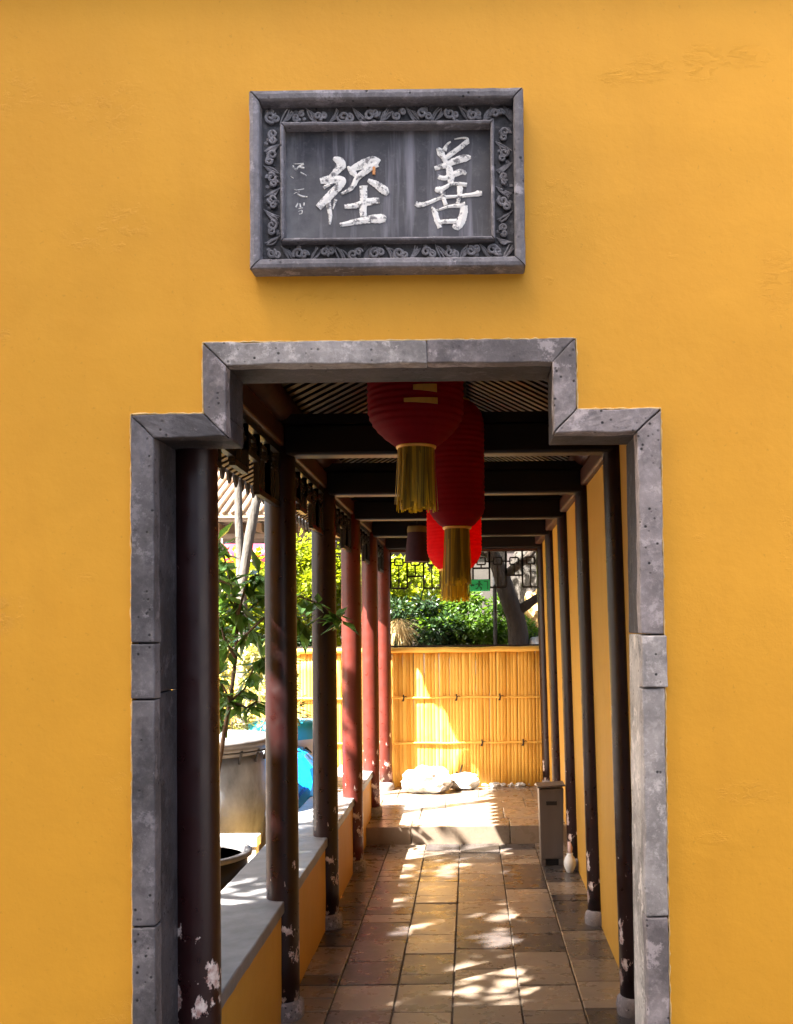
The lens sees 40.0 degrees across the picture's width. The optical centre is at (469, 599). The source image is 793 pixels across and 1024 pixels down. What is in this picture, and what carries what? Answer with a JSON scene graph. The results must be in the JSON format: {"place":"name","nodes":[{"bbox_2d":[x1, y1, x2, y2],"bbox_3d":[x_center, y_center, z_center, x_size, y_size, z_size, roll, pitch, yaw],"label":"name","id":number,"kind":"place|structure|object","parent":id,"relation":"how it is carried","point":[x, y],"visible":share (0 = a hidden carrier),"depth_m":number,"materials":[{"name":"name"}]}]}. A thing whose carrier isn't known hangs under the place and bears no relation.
{"place":"outdoors","nodes":[
{"label":"outdoors","id":0,"kind":"place"},
{"bbox_2d":[232,478,243,724],"bbox_3d":[-1.370,-1.643,8.558,2.993,7.154,2.580,-1,-2,0],"label":"garden tree","id":1,"kind":"object","parent":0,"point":[239,546],"depth_m":9.39,"materials":[{"name":"grey plant"}]},
{"bbox_2d":[336,543,514,731],"bbox_3d":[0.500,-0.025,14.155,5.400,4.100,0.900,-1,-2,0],"label":"house","id":2,"kind":"structure","parent":0,"point":[481,573],"depth_m":14.21,"materials":[{"name":"tile"}]},
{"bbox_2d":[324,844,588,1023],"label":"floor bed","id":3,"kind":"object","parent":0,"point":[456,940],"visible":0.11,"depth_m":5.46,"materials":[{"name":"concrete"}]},
{"bbox_2d":[285,843,634,1023],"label":"walkway floor","id":4,"kind":"structure","parent":0,"point":[486,989],"depth_m":5.44,"materials":[{"name":"tile"}]},
{"bbox_2d":[172,379,634,1023],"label":"covered walkway","id":5,"kind":"structure","parent":4,"relation":"on","point":[318,461],"depth_m":4.53,"materials":[{"name":"red paint"}]},
{"bbox_2d":[367,381,463,512],"bbox_3d":[-0.181,-0.727,3.639,0.326,0.872,0.330,-1,-2,0],"label":"red lantern","id":6,"kind":"object","parent":5,"relation":"hanging from","point":[415,424],"visible":0.5,"depth_m":3.55,"materials":[{"name":"fabric"}]},
{"bbox_2d":[404,521,429,561],"bbox_3d":[-0.398,-0.663,8.220,0.197,0.754,0.197,-1,-2,0],"label":"hanging lantern","id":7,"kind":"object","parent":5,"relation":"hanging from","point":[416,547],"visible":0.97,"depth_m":8.15,"materials":[{"name":"brown fabric"}]},
{"bbox_2d":[426,508,481,601],"bbox_3d":[-0.100,-0.529,7.016,0.359,1.092,0.359,-1,-2,0],"label":"red lantern","id":8,"kind":"object","parent":5,"relation":"hanging from","point":[435,537],"visible":0.35,"depth_m":6.92,"materials":[{"name":"fabric"}]},
{"bbox_2d":[429,397,484,585],"bbox_3d":[-0.053,-0.599,4.347,0.228,1.094,0.228,-1,-2,0],"label":"red lantern","id":9,"kind":"object","parent":5,"relation":"hanging from","point":[459,460],"visible":0.71,"depth_m":4.26,"materials":[{"name":"fabric"}]},
{"bbox_2d":[469,579,489,590],"bbox_3d":[0.091,-0.131,9.956,0.196,0.108,0.026,-1,-2,0],"label":"exit sign","id":10,"kind":"object","parent":5,"relation":"hanging from","point":[479,584],"visible":0.82,"depth_m":9.94,"materials":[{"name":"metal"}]},
{"bbox_2d":[536,781,564,865],"bbox_3d":[0.551,1.516,7.368,0.186,0.543,0.200,-1,-2,0],"label":"litter bin","id":11,"kind":"object","parent":4,"relation":"on","point":[550,805],"visible":1,"depth_m":7.28,"materials":[{"name":"grey metal"}]},
{"bbox_2d":[564,841,575,872],"bbox_3d":[0.654,1.678,7.078,0.080,0.201,0.080,-1,-2,0],"label":"vase","id":12,"kind":"object","parent":4,"relation":"on","point":[569,862],"visible":1,"depth_m":7.05,"materials":[{"name":"ceramic"}]},
{"bbox_2d":[524,589,537,627],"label":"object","id":13,"kind":"object","parent":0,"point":[532,612],"visible":0.12,"depth_m":11.36,"materials":[{"name":"white"}]},
{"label":"ground","id":14,"kind":"structure","parent":0,"visible":0},
{"bbox_2d":[220,840,251,890],"bbox_3d":[-1.398,1.537,5.412,0.624,0.562,0.624,-1,-2,0],"label":"black pot","id":15,"kind":"object","parent":14,"relation":"on","point":[235,855],"visible":0.16,"depth_m":5.33,"materials":[{"name":"ceramic"}]},
{"bbox_2d":[218,522,359,770],"bbox_3d":[-1.018,0.448,5.654,0.923,1.696,0.501,0,-2,-28],"label":"potted shrub","id":16,"kind":"object","parent":15,"relation":"on","point":[240,622],"visible":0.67,"depth_m":5.51,"materials":[{"name":"green plant"}]},
{"bbox_2d":[220,833,260,862],"bbox_3d":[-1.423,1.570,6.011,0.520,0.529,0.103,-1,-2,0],"label":"stone bench","id":17,"kind":"object","parent":14,"relation":"on","point":[253,840],"visible":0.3,"depth_m":5.97,"materials":[{"name":"white stone"}]},
{"bbox_2d":[220,730,265,846],"bbox_3d":[-1.682,1.353,6.717,0.940,1.006,0.940,-1,-2,0],"label":"water vat","id":18,"kind":"object","parent":14,"relation":"on","point":[243,789],"visible":0.26,"depth_m":6.48,"materials":[{"name":"metal"}]},
{"bbox_2d":[221,538,264,614],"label":"wall","id":19,"kind":"structure","parent":14,"relation":"on","point":[230,550],"depth_m":13.22,"materials":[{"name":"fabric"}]},
{"bbox_2d":[238,495,261,729],"bbox_3d":[-2.001,-0.918,8.009,0.752,5.730,1.979,-1,-2,29],"label":"garden tree","id":20,"kind":"object","parent":14,"relation":"on","point":[250,544],"visible":0.21,"depth_m":8.88,"materials":[{"name":"grey plant"}]},
{"bbox_2d":[221,898,284,1023],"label":"wall","id":21,"kind":"structure","parent":14,"relation":"on","point":[251,977],"depth_m":4.01,"materials":[{"name":"yellow paint"}]},
{"bbox_2d":[259,811,265,850],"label":"stone block","id":22,"kind":"structure","parent":14,"relation":"on","point":[263,842],"depth_m":7.11,"materials":[{"name":"grey stone"}]},
{"bbox_2d":[265,746,312,809],"bbox_3d":[-1.242,1.220,7.392,0.442,0.431,0.378,-1,-2,0],"label":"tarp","id":23,"kind":"object","parent":22,"relation":"on","point":[305,775],"visible":0.2,"depth_m":7.22,"materials":[{"name":"plastic"}]},
{"bbox_2d":[218,469,311,674],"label":"hall","id":24,"kind":"structure","parent":14,"relation":"on","point":[225,504],"depth_m":14.20,"materials":[{"name":"concrete"}]},
{"bbox_2d":[219,545,311,647],"bbox_3d":[-2.410,0.696,11.121,2.090,2.578,1.276,-1,-2,0],"label":"bright shrub","id":25,"kind":"object","parent":14,"relation":"on","point":[262,573],"visible":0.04,"depth_m":11.02,"materials":[{"name":"green plant"}]},
{"bbox_2d":[219,627,311,655],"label":"dark shrub","id":26,"kind":"object","parent":14,"relation":"on","point":[299,644],"visible":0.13,"depth_m":10.73,"materials":[{"name":"green plant"}]},
{"bbox_2d":[219,643,312,730],"bbox_3d":[-1.551,1.075,7.522,0.926,1.604,0.800,-1,-2,26],"label":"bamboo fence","id":27,"kind":"object","parent":14,"relation":"on","point":[253,656],"visible":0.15,"depth_m":7.42,"materials":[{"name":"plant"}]},
{"bbox_2d":[221,835,327,982],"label":"wall","id":28,"kind":"structure","parent":14,"relation":"on","point":[248,880],"depth_m":5.18,"materials":[{"name":"yellow paint"}]},
{"bbox_2d":[248,718,312,753],"bbox_3d":[-1.319,1.357,7.715,0.540,1.040,0.546,0,-2,-18],"label":"lidded tub","id":29,"kind":"object","parent":14,"relation":"on","point":[305,734],"visible":0.12,"depth_m":7.55,"materials":[{"name":"blue plastic"}]},
{"bbox_2d":[249,528,340,713],"bbox_3d":[-1.753,0.611,11.711,1.289,2.762,1.251,-2,-2,40],"label":"bright shrub","id":30,"kind":"object","parent":14,"relation":"on","point":[304,558],"visible":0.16,"depth_m":11.43,"materials":[{"name":"yellow plant"}]},
{"bbox_2d":[298,797,354,900],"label":"wall","id":31,"kind":"structure","parent":14,"relation":"on","point":[345,821],"depth_m":6.68,"materials":[{"name":"yellow paint"}]},
{"bbox_2d":[311,765,372,850],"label":"wall","id":32,"kind":"structure","parent":14,"relation":"on","point":[367,776],"depth_m":8.08,"materials":[{"name":"paint"}]},
{"bbox_2d":[306,553,419,686],"bbox_3d":[-1.211,0.719,12.012,1.251,2.547,1.271,-2,-2,42],"label":"bright shrub","id":33,"kind":"object","parent":14,"relation":"on","point":[392,591],"visible":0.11,"depth_m":11.92,"materials":[{"name":"green plant"}]},
{"bbox_2d":[0,0,792,1023],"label":"gateway wall","id":34,"kind":"structure","parent":14,"relation":"on","point":[640,306],"depth_m":2.88,"materials":[{"name":"paint"}]},
{"bbox_2d":[249,88,525,276],"bbox_3d":[-0.215,-1.097,2.862,0.718,0.472,0.078,-1,-2,0],"label":"name board","id":35,"kind":"object","parent":34,"relation":"attached to","point":[388,182],"visible":1,"depth_m":2.87,"materials":[{"name":"grey stone"}]},
{"bbox_2d":[339,590,472,718],"bbox_3d":[-0.613,0.935,11.281,1.514,2.067,0.950,-1,-2,0],"label":"dark shrub","id":36,"kind":"object","parent":14,"relation":"on","point":[435,637],"visible":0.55,"depth_m":11.12,"materials":[{"name":"green plant"}]},
{"bbox_2d":[391,619,424,718],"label":"straw tuft","id":37,"kind":"object","parent":14,"relation":"on","point":[399,630],"visible":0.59,"depth_m":10.65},
{"bbox_2d":[361,556,477,685],"bbox_3d":[-0.586,0.741,12.471,1.584,2.515,1.298,-1,-2,0],"label":"bright shrub","id":38,"kind":"object","parent":14,"relation":"on","point":[419,582],"visible":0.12,"depth_m":12.40,"materials":[{"name":"yellow plant"}]},
{"bbox_2d":[413,591,506,737],"bbox_3d":[0.006,0.888,11.454,1.299,2.156,1.065,0,-2,-24],"label":"leafy shrub","id":39,"kind":"object","parent":14,"relation":"on","point":[480,632],"visible":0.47,"depth_m":11.25,"materials":[{"name":"green plant"}]},
{"bbox_2d":[366,786,566,845],"bbox_3d":[-1.582,1.815,9.066,5.195,0.182,2.020,-1,-2,0],"label":"stone landing","id":40,"kind":"object","parent":14,"relation":"on","point":[499,815],"visible":0.3,"depth_m":8.40,"materials":[{"name":"stone"}]},
{"bbox_2d":[219,644,542,787],"bbox_3d":[-1.200,1.091,10.054,3.978,1.312,0.102,-1,-2,0],"label":"bamboo fence","id":41,"kind":"object","parent":40,"relation":"on","point":[509,735],"visible":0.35,"depth_m":10.06,"materials":[{"name":"yellow plant"}]},
{"bbox_2d":[401,765,452,793],"bbox_3d":[-0.381,1.620,9.723,0.462,0.280,0.304,-1,-2,0],"label":"rock","id":42,"kind":"object","parent":40,"relation":"on","point":[423,779],"visible":0.98,"depth_m":9.61,"materials":[{"name":"white stone"}]},
{"bbox_2d":[450,772,479,789],"bbox_3d":[-0.050,1.663,9.879,0.295,0.181,0.160,-1,-2,0],"label":"rock","id":43,"kind":"object","parent":40,"relation":"on","point":[465,781],"visible":0.9,"depth_m":9.83,"materials":[{"name":"white stone"}]},
{"bbox_2d":[489,782,500,786],"bbox_3d":[0.239,1.717,10.057,0.124,0.062,0.074,-1,-2,0],"label":"rubble stone","id":44,"kind":"object","parent":40,"relation":"on","point":[495,784],"visible":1,"depth_m":10.03,"materials":[{"name":"white stone"}]},
{"bbox_2d":[515,782,525,786],"bbox_3d":[0.469,1.713,10.043,0.098,0.054,0.062,0,-2,-15],"label":"rubble stone","id":45,"kind":"object","parent":40,"relation":"on","point":[520,784],"visible":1,"depth_m":10.02,"materials":[{"name":"beige stone"}]},
{"bbox_2d":[493,552,497,710],"bbox_3d":[0.266,0.665,10.986,0.070,2.560,0.067,-1,-2,0],"label":"slim post","id":46,"kind":"object","parent":14,"relation":"on","point":[495,642],"depth_m":10.98,"materials":[{"name":"metal"}]},
{"bbox_2d":[480,551,536,787],"bbox_3d":[0.273,-0.320,11.642,3.438,4.708,2.148,-1,-2,0],"label":"leaning tree","id":47,"kind":"object","parent":14,"relation":"on","point":[516,609],"visible":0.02,"depth_m":10.83,"materials":[{"name":"brown plant"}]},
{"bbox_2d":[483,616,537,706],"bbox_3d":[0.492,1.051,11.153,0.610,1.808,0.680,1,-2,-44],"label":"leafy shrub","id":48,"kind":"object","parent":14,"relation":"on","point":[533,628],"visible":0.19,"depth_m":11.10,"materials":[{"name":"green plant"}]},
{"bbox_2d":[497,551,536,623],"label":"wall","id":49,"kind":"structure","parent":14,"relation":"on","point":[520,589],"depth_m":12.89,"materials":[{"name":"white paint"}]},
{"bbox_2d":[506,630,537,695],"bbox_3d":[0.718,1.047,11.443,0.992,1.510,0.704,-1,-2,0],"label":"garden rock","id":50,"kind":"object","parent":14,"relation":"on","point":[535,673],"depth_m":11.25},
{"bbox_2d":[528,637,538,643],"bbox_3d":[0.713,0.458,10.884,0.254,0.214,0.181,-1,-2,0],"label":"garden rock","id":51,"kind":"object","parent":50,"relation":"on","point":[533,640],"visible":0.12,"depth_m":10.85,"materials":[{"name":"grey stone"}]},
{"bbox_2d":[542,444,637,967],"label":"side wall","id":52,"kind":"structure","parent":14,"relation":"on","point":[601,677],"depth_m":5.59,"materials":[{"name":"yellow paint"}]}
]}

